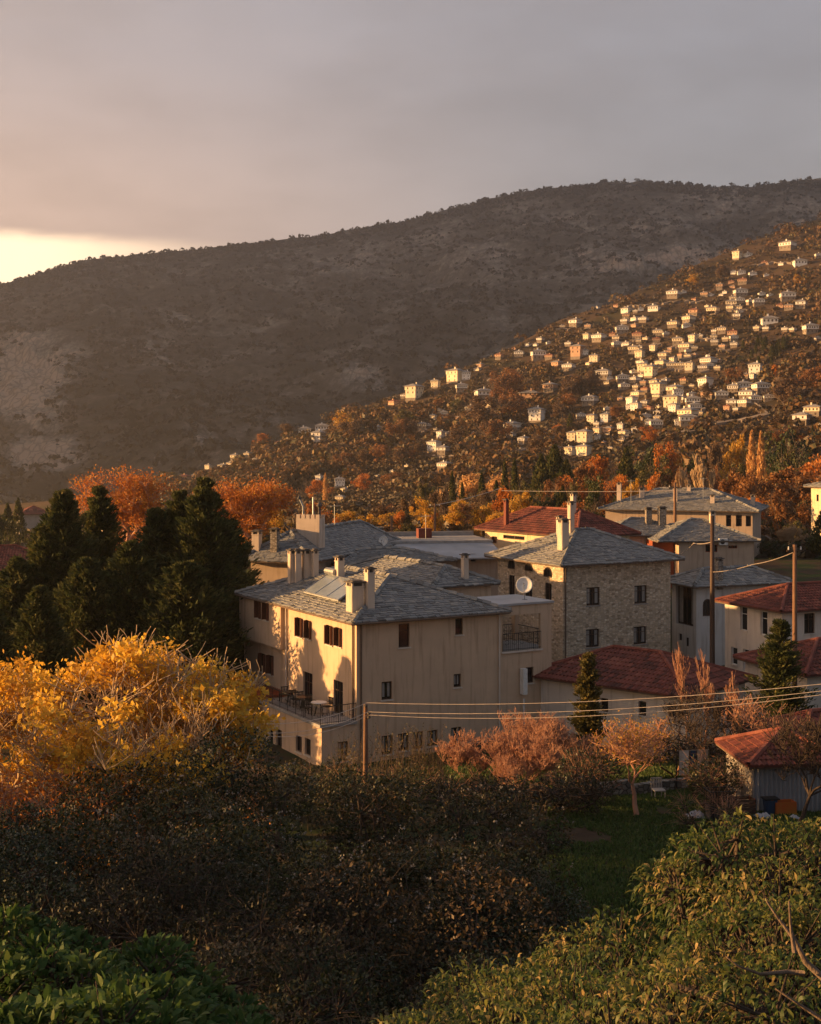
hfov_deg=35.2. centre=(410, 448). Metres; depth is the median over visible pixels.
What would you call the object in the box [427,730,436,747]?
window
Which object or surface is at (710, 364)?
village house
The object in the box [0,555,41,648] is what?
dark conifer
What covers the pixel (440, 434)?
village house
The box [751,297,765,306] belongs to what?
village house
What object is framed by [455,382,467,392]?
village house
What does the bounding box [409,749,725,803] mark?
hedge
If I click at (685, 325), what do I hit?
village house
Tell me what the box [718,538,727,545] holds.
air conditioner
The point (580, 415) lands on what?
village house
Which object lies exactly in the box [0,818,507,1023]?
bramble patch
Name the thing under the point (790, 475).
autumn tree
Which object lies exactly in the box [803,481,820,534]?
house
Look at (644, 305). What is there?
road
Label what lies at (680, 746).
hedge
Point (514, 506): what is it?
autumn tree
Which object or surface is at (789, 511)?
autumn tree
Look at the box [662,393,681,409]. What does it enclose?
village house
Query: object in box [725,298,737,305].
village house
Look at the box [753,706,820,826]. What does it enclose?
bare tree
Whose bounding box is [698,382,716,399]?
autumn tree
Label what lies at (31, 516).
distant red roof house
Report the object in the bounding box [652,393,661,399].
village house
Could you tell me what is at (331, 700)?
garden chair
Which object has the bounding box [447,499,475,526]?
autumn tree
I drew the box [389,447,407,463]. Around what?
autumn tree
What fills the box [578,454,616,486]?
autumn tree
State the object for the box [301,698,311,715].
garden chair
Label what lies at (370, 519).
autumn tree
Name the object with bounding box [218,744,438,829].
foundation shrub
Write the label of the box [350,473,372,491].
autumn tree
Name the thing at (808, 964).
bare branch
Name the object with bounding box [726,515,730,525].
window
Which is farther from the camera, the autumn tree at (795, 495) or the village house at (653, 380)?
the village house at (653, 380)
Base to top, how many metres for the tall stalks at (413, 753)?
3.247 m
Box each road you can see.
[509,445,560,452]
[624,299,687,307]
[659,429,695,435]
[699,402,768,425]
[752,261,790,266]
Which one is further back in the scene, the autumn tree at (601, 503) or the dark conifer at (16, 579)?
the autumn tree at (601, 503)
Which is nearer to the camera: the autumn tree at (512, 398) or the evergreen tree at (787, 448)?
the evergreen tree at (787, 448)
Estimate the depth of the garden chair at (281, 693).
75.06 m
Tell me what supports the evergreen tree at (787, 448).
on the ground at (808, 568)
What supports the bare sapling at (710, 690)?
on the ground at (808, 568)
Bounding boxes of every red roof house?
[15,505,47,533]
[474,493,641,548]
[532,645,755,756]
[715,581,820,671]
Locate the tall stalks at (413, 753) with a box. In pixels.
[362,723,452,782]
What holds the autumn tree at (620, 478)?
on the ground at (808, 568)
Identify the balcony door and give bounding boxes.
[305,672,311,702]
[335,680,342,714]
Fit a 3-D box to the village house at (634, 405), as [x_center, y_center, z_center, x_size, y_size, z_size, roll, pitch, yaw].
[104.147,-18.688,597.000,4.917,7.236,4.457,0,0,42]
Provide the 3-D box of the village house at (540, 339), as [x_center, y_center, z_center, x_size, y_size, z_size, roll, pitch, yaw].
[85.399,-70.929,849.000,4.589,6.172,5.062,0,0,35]
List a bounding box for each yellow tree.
[0,645,86,829]
[0,660,97,796]
[0,687,250,872]
[16,686,230,844]
[37,625,262,755]
[71,636,271,823]
[120,676,277,837]
[122,714,230,815]
[151,705,285,797]
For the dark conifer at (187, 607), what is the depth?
80.11 m
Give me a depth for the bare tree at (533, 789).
52.02 m
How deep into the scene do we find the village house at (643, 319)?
835.35 m
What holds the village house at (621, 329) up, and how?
on the hillside
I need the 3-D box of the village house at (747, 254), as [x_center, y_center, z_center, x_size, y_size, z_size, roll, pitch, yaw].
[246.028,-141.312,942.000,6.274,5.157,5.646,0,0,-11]
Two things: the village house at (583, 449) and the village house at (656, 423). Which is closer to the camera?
the village house at (583, 449)
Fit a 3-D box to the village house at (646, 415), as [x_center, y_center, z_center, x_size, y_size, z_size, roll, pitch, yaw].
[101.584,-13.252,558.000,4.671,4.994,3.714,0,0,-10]
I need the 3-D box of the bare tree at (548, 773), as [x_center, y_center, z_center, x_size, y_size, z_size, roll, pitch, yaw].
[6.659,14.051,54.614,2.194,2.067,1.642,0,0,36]
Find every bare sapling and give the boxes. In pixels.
[672,646,695,773]
[695,648,714,749]
[721,670,742,759]
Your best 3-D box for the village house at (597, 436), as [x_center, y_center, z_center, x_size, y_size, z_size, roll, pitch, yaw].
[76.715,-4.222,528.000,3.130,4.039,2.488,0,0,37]
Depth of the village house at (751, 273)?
892.08 m
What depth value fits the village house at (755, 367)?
618.93 m
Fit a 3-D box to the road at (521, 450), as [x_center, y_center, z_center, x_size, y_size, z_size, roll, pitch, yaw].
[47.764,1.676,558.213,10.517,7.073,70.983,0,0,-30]
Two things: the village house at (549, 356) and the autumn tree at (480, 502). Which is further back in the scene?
the village house at (549, 356)
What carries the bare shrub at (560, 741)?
on the ground at (808, 568)
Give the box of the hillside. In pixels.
[0,219,820,528]
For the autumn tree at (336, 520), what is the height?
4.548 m
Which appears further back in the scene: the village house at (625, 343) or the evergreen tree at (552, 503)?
the village house at (625, 343)
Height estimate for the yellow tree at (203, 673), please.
8.193 m
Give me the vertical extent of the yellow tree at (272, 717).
5.482 m
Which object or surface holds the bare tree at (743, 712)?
on the ground at (808, 568)
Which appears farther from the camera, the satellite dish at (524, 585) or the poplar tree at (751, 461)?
the poplar tree at (751, 461)
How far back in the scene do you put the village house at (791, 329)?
707.15 m
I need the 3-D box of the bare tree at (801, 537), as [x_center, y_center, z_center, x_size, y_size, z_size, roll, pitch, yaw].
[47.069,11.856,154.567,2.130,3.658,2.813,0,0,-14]
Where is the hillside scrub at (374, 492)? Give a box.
[113,220,820,506]
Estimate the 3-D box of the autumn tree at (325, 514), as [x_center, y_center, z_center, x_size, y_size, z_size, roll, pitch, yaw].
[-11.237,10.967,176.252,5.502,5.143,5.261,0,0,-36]
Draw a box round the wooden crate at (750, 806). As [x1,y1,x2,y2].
[730,795,755,814]
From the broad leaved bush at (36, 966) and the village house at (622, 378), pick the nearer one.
the broad leaved bush at (36, 966)
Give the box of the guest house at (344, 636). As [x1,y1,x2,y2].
[234,548,553,765]
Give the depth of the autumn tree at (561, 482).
230.94 m
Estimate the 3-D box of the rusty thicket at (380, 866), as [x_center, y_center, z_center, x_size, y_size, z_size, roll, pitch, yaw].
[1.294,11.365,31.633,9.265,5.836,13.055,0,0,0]
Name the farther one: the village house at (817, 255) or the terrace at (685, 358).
the village house at (817, 255)
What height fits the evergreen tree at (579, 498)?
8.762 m
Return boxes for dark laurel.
[172,892,457,1023]
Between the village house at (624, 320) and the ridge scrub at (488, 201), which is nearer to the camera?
the village house at (624, 320)
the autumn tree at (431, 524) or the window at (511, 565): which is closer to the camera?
the window at (511, 565)
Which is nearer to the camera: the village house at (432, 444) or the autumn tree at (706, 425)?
the autumn tree at (706, 425)
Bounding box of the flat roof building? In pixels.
[378,527,497,595]
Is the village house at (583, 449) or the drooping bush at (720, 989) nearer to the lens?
the drooping bush at (720, 989)
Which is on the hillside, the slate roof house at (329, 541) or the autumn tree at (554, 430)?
the autumn tree at (554, 430)
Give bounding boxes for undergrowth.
[407,758,626,826]
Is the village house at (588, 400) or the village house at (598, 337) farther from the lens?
the village house at (598, 337)
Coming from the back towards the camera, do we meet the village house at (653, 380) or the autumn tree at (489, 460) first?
the village house at (653, 380)
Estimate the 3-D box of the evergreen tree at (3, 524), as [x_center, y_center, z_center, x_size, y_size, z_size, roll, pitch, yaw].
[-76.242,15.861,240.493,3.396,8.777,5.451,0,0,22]
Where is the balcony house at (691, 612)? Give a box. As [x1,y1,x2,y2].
[670,557,792,665]
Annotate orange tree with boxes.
[67,464,180,544]
[192,474,305,545]
[229,490,277,538]
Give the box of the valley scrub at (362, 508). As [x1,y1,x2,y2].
[0,499,817,557]
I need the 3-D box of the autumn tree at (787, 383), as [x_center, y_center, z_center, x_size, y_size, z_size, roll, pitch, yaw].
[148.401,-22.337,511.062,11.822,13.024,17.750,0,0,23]
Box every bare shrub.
[432,729,489,789]
[475,719,580,782]
[479,749,534,792]
[489,730,566,784]
[493,739,566,784]
[497,708,570,781]
[512,714,601,786]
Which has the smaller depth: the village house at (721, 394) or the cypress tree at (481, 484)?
the cypress tree at (481, 484)
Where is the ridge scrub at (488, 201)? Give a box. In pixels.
[0,176,820,288]
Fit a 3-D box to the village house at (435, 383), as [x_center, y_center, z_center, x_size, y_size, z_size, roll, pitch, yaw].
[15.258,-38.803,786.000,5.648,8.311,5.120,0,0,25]
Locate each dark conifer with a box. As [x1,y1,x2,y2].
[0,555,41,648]
[0,607,24,746]
[1,488,112,611]
[6,584,85,720]
[7,524,68,629]
[52,556,136,718]
[69,539,163,703]
[71,484,127,570]
[112,559,252,690]
[133,507,184,586]
[154,476,259,670]
[155,489,230,608]
[219,518,269,677]
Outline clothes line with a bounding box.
[676,747,709,789]
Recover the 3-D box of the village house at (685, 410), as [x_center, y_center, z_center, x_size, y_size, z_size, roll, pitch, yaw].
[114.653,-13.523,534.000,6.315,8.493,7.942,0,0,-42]
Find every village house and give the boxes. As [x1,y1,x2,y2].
[178,473,191,479]
[204,463,211,469]
[230,453,238,461]
[243,451,250,457]
[298,425,311,432]
[310,429,326,442]
[314,422,329,430]
[314,474,323,480]
[334,476,344,487]
[334,494,345,500]
[340,486,350,491]
[388,398,398,404]
[404,382,424,401]
[417,421,427,429]
[427,439,441,452]
[430,378,440,388]
[430,413,436,420]
[435,429,445,438]
[436,444,449,455]
[437,460,452,469]
[440,410,447,417]
[445,367,465,383]
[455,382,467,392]
[461,370,470,381]
[474,387,493,398]
[476,362,484,366]
[494,352,503,359]
[503,420,522,431]
[513,349,524,357]
[517,435,530,444]
[518,388,539,397]
[527,405,546,422]
[530,348,546,361]
[536,337,544,342]
[541,381,559,393]
[545,353,554,360]
[551,359,562,366]
[561,362,575,371]
[563,445,575,455]
[564,341,572,346]
[565,430,576,441]
[568,317,583,327]
[569,342,586,359]
[574,428,594,443]
[575,443,592,456]
[576,412,585,419]
[580,394,598,406]
[582,349,588,355]
[583,332,590,339]
[584,323,592,328]
[585,413,598,423]
[588,353,600,362]
[591,332,606,342]
[592,421,601,426]
[593,426,601,432]
[594,434,600,440]
[595,367,611,379]
[600,412,611,423]
[603,425,614,431]
[611,334,620,341]
[611,340,620,347]
[614,324,629,334]
[616,373,629,383]
[616,422,624,429]
[617,382,629,389]
[617,429,629,434]
[619,318,629,323]
[620,306,633,313]
[621,340,631,346]
[622,312,630,318]
[625,395,637,403]
[628,344,639,353]
[628,375,641,382]
[629,368,636,373]
[629,401,641,410]
[630,315,637,320]
[630,389,644,398]
[631,331,643,338]
[631,384,640,389]
[634,348,644,358]
[636,358,647,364]
[637,361,649,372]
[638,316,648,322]
[640,379,647,385]
[640,399,648,406]
[640,412,651,420]
[641,387,649,392]
[642,363,658,378]
[644,405,653,411]
[644,418,651,425]
[647,303,661,311]
[648,378,658,386]
[649,344,657,352]
[649,417,662,428]
[650,380,666,393]
[652,328,664,336]
[652,336,660,342]
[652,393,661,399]
[653,415,661,419]
[655,358,668,367]
[657,350,670,359]
[661,377,669,383]
[662,331,669,336]
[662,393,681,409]
[665,288,681,298]
[665,383,682,394]
[666,361,676,369]
[667,319,679,327]
[667,402,680,412]
[668,356,677,361]
[671,335,684,345]
[672,387,683,395]
[674,418,679,426]
[676,361,684,368]
[676,406,698,417]
[677,341,693,351]
[677,353,683,357]
[678,412,698,426]
[679,376,688,384]
[681,322,690,327]
[682,314,696,323]
[684,348,691,353]
[684,361,694,372]
[684,394,700,406]
[687,401,702,410]
[688,307,702,315]
[688,333,698,343]
[696,375,714,389]
[698,363,707,370]
[699,355,718,364]
[699,391,715,400]
[700,291,708,296]
[706,305,719,315]
[706,362,714,368]
[710,334,717,338]
[710,338,718,345]
[711,328,716,334]
[713,365,721,370]
[714,389,728,399]
[715,282,723,290]
[717,325,726,334]
[719,343,726,348]
[721,336,728,341]
[723,404,731,411]
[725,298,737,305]
[726,304,735,311]
[726,329,738,334]
[726,382,740,392]
[726,397,736,406]
[728,334,737,341]
[730,341,738,347]
[731,249,742,259]
[732,287,748,297]
[733,312,742,319]
[734,379,751,387]
[735,296,744,303]
[736,269,745,274]
[737,277,748,284]
[737,388,756,398]
[737,397,750,407]
[743,251,753,257]
[746,298,752,304]
[747,361,763,374]
[748,271,756,275]
[749,373,756,379]
[749,393,762,404]
[750,380,770,394]
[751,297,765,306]
[753,325,761,330]
[759,314,779,325]
[762,325,769,330]
[763,394,773,401]
[778,239,797,250]
[778,290,796,301]
[781,326,788,331]
[783,303,794,310]
[788,327,796,331]
[791,257,807,266]
[791,410,811,425]
[794,298,806,308]
[802,322,818,334]
[803,402,820,416]
[813,336,820,341]
[814,252,820,258]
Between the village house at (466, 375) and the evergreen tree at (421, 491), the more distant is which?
the village house at (466, 375)
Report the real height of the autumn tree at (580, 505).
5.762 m
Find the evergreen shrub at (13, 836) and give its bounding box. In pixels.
[0,795,94,946]
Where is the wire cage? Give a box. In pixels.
[703,786,736,820]
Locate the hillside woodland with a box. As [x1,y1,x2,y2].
[143,210,820,492]
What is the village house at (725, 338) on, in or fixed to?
on the hillside
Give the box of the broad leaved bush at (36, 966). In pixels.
[0,902,275,1023]
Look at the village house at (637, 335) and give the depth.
783.96 m
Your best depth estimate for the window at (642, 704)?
71.85 m
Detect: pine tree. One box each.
[0,526,6,543]
[1,502,19,543]
[11,497,29,542]
[528,454,552,506]
[535,444,563,506]
[553,459,585,508]
[555,486,568,507]
[614,447,638,487]
[804,511,820,555]
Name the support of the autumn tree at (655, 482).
on the ground at (808, 568)
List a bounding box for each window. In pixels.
[254,601,260,619]
[258,653,265,674]
[261,602,268,621]
[266,655,273,676]
[278,729,281,746]
[294,617,302,638]
[294,736,301,754]
[303,620,311,640]
[303,738,310,757]
[324,625,332,646]
[333,627,341,648]
[338,741,348,762]
[381,681,393,701]
[382,735,393,756]
[397,733,409,752]
[398,623,410,648]
[413,731,423,750]
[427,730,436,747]
[451,727,460,747]
[453,674,462,688]
[454,618,464,636]
[504,535,524,539]
[508,560,514,568]
[510,575,514,594]
[525,563,532,571]
[526,578,531,596]
[526,667,534,684]
[543,567,551,577]
[546,583,551,599]
[585,629,600,648]
[586,587,600,606]
[599,698,608,713]
[633,626,647,645]
[634,585,647,604]
[637,701,646,717]
[703,599,709,615]
[705,545,716,551]
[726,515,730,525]
[730,647,737,666]
[736,515,741,525]
[739,607,747,631]
[746,516,750,525]
[759,611,766,636]
[804,613,815,634]
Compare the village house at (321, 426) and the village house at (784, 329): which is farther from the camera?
the village house at (321, 426)
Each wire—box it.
[251,684,820,723]
[259,695,818,736]
[285,691,819,732]
[437,488,499,504]
[502,490,673,491]
[718,552,792,571]
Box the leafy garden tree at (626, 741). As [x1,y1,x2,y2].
[586,710,676,814]
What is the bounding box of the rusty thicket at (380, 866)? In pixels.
[252,755,643,1022]
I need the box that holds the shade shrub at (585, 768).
[533,726,638,802]
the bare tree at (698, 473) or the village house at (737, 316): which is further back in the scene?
the village house at (737, 316)
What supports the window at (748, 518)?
in the slate house at (741, 514)
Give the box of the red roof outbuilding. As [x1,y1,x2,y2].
[733,637,820,721]
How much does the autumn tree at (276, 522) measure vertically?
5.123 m
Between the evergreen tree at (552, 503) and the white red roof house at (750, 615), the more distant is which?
the evergreen tree at (552, 503)
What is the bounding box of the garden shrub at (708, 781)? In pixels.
[666,742,754,807]
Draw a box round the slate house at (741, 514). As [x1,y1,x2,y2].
[597,482,768,557]
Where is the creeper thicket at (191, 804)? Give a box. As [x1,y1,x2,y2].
[0,714,382,969]
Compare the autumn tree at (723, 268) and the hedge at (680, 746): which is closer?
the hedge at (680, 746)
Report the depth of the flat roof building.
110.17 m
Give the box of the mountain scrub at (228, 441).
[0,179,820,504]
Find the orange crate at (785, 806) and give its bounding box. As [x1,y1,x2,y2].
[772,799,797,814]
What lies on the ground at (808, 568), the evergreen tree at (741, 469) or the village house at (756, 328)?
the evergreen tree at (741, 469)
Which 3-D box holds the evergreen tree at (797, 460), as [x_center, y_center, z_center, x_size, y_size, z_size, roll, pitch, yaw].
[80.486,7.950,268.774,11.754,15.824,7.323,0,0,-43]
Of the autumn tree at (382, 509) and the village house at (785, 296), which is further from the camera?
the village house at (785, 296)
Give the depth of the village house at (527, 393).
701.85 m
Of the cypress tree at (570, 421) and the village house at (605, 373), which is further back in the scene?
the village house at (605, 373)
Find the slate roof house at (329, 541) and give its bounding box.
[246,494,401,585]
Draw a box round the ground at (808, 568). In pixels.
[0,542,820,1022]
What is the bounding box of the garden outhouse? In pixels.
[737,708,820,770]
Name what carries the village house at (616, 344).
on the hillside
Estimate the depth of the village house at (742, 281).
874.23 m
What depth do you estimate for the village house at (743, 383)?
585.56 m
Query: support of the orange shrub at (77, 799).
on the ground at (808, 568)
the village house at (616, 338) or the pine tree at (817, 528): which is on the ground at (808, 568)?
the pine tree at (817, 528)
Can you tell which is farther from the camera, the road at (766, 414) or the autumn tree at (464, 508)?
the road at (766, 414)
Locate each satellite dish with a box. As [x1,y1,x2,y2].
[379,536,387,545]
[516,577,532,599]
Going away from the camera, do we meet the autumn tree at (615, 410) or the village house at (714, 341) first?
the autumn tree at (615, 410)
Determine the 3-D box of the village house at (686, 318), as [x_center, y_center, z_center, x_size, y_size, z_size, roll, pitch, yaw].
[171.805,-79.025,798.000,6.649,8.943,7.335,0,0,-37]
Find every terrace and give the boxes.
[432,454,453,459]
[671,367,684,371]
[677,356,691,360]
[684,300,704,303]
[696,338,710,341]
[696,369,709,372]
[716,348,729,351]
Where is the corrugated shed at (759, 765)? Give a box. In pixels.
[714,726,820,811]
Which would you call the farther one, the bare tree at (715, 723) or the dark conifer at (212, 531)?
the dark conifer at (212, 531)
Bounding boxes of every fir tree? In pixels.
[566,650,612,774]
[739,618,818,719]
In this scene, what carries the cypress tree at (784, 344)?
on the hillside
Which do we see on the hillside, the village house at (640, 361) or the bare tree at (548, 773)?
the village house at (640, 361)
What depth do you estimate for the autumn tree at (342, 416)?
703.14 m
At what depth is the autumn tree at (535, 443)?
520.33 m
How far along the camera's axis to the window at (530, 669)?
75.85 m
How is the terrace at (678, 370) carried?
on the hillside
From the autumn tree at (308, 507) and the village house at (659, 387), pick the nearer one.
the autumn tree at (308, 507)
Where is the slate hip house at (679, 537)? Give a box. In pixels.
[615,506,760,587]
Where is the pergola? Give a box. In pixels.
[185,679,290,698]
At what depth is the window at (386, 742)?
71.12 m
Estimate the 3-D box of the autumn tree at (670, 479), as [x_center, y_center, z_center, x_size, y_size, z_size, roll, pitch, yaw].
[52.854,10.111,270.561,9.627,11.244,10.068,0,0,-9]
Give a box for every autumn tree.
[250,433,270,445]
[268,511,292,532]
[276,423,297,435]
[297,478,333,498]
[299,503,331,514]
[321,510,333,522]
[325,515,339,523]
[327,420,364,437]
[329,452,354,466]
[329,517,342,523]
[330,411,352,430]
[335,510,363,520]
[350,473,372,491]
[351,514,388,526]
[355,449,375,462]
[367,504,396,519]
[369,443,394,463]
[371,473,394,484]
[373,512,392,524]
[378,419,417,440]
[378,504,398,513]
[379,472,400,481]
[381,524,401,531]
[388,510,416,529]
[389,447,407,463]
[395,417,424,439]
[395,498,420,513]
[409,496,440,527]
[412,443,425,452]
[412,509,447,530]
[418,490,452,515]
[423,513,444,530]
[432,399,448,407]
[437,472,490,506]
[439,502,473,523]
[442,503,470,527]
[444,428,463,443]
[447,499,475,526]
[462,396,513,420]
[467,503,497,533]
[468,488,497,509]
[473,375,528,396]
[474,420,506,438]
[475,420,522,440]
[477,457,499,469]
[479,485,515,517]
[482,371,533,393]
[482,392,532,420]
[484,367,516,386]
[485,473,511,493]
[485,510,500,521]
[490,499,520,519]
[501,490,537,511]
[526,436,545,452]
[530,380,541,390]
[534,492,554,506]
[535,479,554,506]
[548,475,579,499]
[550,402,566,422]
[550,426,563,439]
[552,475,589,503]
[555,392,580,407]
[558,378,576,395]
[559,374,591,396]
[561,501,583,508]
[573,462,608,509]
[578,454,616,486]
[583,484,606,515]
[584,370,606,388]
[600,474,634,503]
[606,405,630,420]
[622,478,646,498]
[638,426,659,441]
[643,471,669,491]
[650,470,674,486]
[652,441,683,478]
[662,432,688,448]
[667,465,691,486]
[684,274,700,286]
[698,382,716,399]
[698,419,716,432]
[705,439,726,488]
[706,465,719,489]
[711,425,720,434]
[714,264,731,276]
[718,433,755,493]
[718,467,746,496]
[722,367,748,383]
[732,472,777,502]
[747,496,770,519]
[755,465,819,509]
[757,384,803,410]
[761,492,792,523]
[761,498,800,528]
[761,525,775,539]
[764,490,786,539]
[768,428,794,444]
[769,474,810,509]
[770,376,799,401]
[784,454,820,481]
[788,503,810,532]
[791,274,802,285]
[793,366,820,387]
[801,478,820,504]
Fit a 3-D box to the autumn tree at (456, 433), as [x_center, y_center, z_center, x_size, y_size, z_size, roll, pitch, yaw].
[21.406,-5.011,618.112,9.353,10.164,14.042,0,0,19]
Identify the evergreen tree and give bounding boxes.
[0,512,15,543]
[389,510,419,529]
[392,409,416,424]
[393,523,414,531]
[411,483,433,509]
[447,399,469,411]
[512,480,532,500]
[520,487,540,507]
[537,487,559,506]
[565,482,582,508]
[584,472,613,514]
[593,452,606,458]
[603,490,623,516]
[624,442,664,477]
[636,454,672,488]
[679,451,708,487]
[726,462,746,482]
[757,538,792,559]
[761,519,787,532]
[763,425,812,483]
[765,468,780,486]
[776,450,813,475]
[782,520,809,542]
[793,500,810,524]
[794,533,820,557]
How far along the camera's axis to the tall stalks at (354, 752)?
60.88 m
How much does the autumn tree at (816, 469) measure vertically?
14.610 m
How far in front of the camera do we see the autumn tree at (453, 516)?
189.19 m
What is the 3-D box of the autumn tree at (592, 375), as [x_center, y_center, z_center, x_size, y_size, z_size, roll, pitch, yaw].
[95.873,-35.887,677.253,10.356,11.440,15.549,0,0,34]
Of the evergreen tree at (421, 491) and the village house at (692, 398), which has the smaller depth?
the evergreen tree at (421, 491)
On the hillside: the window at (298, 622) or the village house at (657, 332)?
the village house at (657, 332)
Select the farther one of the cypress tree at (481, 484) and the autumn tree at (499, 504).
the cypress tree at (481, 484)
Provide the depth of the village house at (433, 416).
697.87 m
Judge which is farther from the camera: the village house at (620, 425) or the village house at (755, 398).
the village house at (620, 425)
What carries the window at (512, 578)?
in the stone house at (600, 588)
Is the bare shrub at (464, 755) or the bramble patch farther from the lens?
the bare shrub at (464, 755)
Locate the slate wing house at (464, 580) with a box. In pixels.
[345,553,500,596]
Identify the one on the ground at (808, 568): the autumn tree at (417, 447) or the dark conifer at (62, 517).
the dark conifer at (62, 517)
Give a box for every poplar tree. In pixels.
[322,473,328,502]
[746,430,757,477]
[756,430,766,514]
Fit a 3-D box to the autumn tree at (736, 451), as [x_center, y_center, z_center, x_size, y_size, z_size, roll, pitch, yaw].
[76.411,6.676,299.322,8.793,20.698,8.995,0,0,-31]
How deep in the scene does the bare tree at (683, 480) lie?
210.02 m
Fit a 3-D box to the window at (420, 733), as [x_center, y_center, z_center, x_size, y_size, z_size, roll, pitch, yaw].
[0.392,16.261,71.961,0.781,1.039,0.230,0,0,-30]
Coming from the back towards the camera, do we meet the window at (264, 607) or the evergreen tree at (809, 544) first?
the evergreen tree at (809, 544)
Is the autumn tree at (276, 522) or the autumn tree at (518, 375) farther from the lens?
the autumn tree at (518, 375)
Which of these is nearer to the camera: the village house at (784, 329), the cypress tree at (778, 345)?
the cypress tree at (778, 345)
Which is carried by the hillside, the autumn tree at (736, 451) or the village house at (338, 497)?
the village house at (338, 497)
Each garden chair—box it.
[279,686,287,700]
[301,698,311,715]
[305,694,315,710]
[322,696,332,713]
[651,777,665,797]
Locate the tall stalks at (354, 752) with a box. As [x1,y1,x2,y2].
[321,729,370,780]
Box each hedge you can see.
[638,721,730,774]
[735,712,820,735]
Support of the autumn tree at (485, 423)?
on the hillside
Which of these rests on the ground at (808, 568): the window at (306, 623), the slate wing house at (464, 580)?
the slate wing house at (464, 580)
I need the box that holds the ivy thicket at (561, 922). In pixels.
[421,856,638,1022]
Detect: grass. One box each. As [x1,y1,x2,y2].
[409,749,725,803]
[545,785,820,971]
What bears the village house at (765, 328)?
on the hillside
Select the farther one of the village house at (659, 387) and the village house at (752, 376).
the village house at (659, 387)
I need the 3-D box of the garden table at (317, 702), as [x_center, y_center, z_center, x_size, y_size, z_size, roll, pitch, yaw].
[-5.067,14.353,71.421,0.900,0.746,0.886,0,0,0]
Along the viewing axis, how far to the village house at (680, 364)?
676.42 m
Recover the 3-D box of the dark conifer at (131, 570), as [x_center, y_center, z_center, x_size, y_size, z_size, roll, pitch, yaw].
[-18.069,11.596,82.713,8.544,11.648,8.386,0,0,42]
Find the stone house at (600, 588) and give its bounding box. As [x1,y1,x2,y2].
[484,501,684,661]
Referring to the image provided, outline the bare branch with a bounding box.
[726,901,820,1020]
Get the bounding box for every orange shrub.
[0,729,288,890]
[0,754,112,873]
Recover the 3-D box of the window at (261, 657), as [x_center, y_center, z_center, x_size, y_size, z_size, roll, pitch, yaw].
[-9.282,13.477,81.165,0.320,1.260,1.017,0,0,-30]
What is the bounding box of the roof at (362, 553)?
[331,546,457,564]
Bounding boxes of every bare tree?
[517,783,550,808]
[538,760,592,787]
[645,681,767,776]
[675,466,690,487]
[690,454,715,488]
[726,693,813,733]
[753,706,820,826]
[776,526,802,544]
[793,533,810,547]
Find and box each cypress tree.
[448,471,456,508]
[459,481,464,502]
[476,472,485,505]
[492,480,498,502]
[500,460,508,489]
[509,458,519,500]
[566,413,574,429]
[756,335,760,345]
[760,338,765,350]
[774,343,778,355]
[776,339,781,353]
[782,337,786,350]
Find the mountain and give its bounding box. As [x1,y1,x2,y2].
[0,178,820,504]
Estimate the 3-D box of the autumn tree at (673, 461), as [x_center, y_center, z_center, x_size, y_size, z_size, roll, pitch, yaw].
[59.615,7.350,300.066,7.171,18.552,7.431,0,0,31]
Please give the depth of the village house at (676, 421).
517.90 m
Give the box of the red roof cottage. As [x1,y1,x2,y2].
[0,544,28,589]
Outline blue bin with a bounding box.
[760,796,779,814]
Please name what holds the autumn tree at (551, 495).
on the ground at (808, 568)
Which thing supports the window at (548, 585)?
in the stone house at (600, 588)
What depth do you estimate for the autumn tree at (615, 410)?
570.12 m
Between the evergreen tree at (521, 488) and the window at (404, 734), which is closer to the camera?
the window at (404, 734)
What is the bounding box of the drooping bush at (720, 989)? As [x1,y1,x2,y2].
[369,805,820,1023]
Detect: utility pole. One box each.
[363,704,370,784]
[390,516,392,531]
[429,504,439,530]
[668,482,681,522]
[710,516,714,663]
[787,545,802,706]
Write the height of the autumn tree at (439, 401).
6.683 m
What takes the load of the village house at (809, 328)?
on the hillside
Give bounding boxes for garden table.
[296,695,309,710]
[311,700,326,715]
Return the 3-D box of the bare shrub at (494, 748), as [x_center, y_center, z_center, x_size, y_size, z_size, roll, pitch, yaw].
[5.227,14.237,58.492,4.681,4.335,3.190,0,0,0]
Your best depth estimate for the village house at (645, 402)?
604.51 m
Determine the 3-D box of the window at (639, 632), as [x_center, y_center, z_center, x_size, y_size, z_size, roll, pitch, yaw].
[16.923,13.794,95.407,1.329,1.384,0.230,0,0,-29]
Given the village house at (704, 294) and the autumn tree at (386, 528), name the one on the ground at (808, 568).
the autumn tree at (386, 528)
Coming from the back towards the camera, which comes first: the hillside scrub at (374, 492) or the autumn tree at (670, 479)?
the hillside scrub at (374, 492)
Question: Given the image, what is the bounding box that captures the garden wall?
[593,775,713,796]
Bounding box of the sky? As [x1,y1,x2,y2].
[0,0,820,282]
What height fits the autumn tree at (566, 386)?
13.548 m
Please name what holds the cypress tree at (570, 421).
on the hillside
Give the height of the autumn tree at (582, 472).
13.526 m
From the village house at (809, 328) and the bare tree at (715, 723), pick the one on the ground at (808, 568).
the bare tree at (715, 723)
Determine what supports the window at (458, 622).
in the guest house at (344, 636)
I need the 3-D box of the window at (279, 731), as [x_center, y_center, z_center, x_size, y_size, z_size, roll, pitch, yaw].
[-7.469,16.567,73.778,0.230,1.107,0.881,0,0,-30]
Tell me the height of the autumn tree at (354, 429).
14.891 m
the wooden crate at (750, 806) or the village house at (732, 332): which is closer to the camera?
the wooden crate at (750, 806)

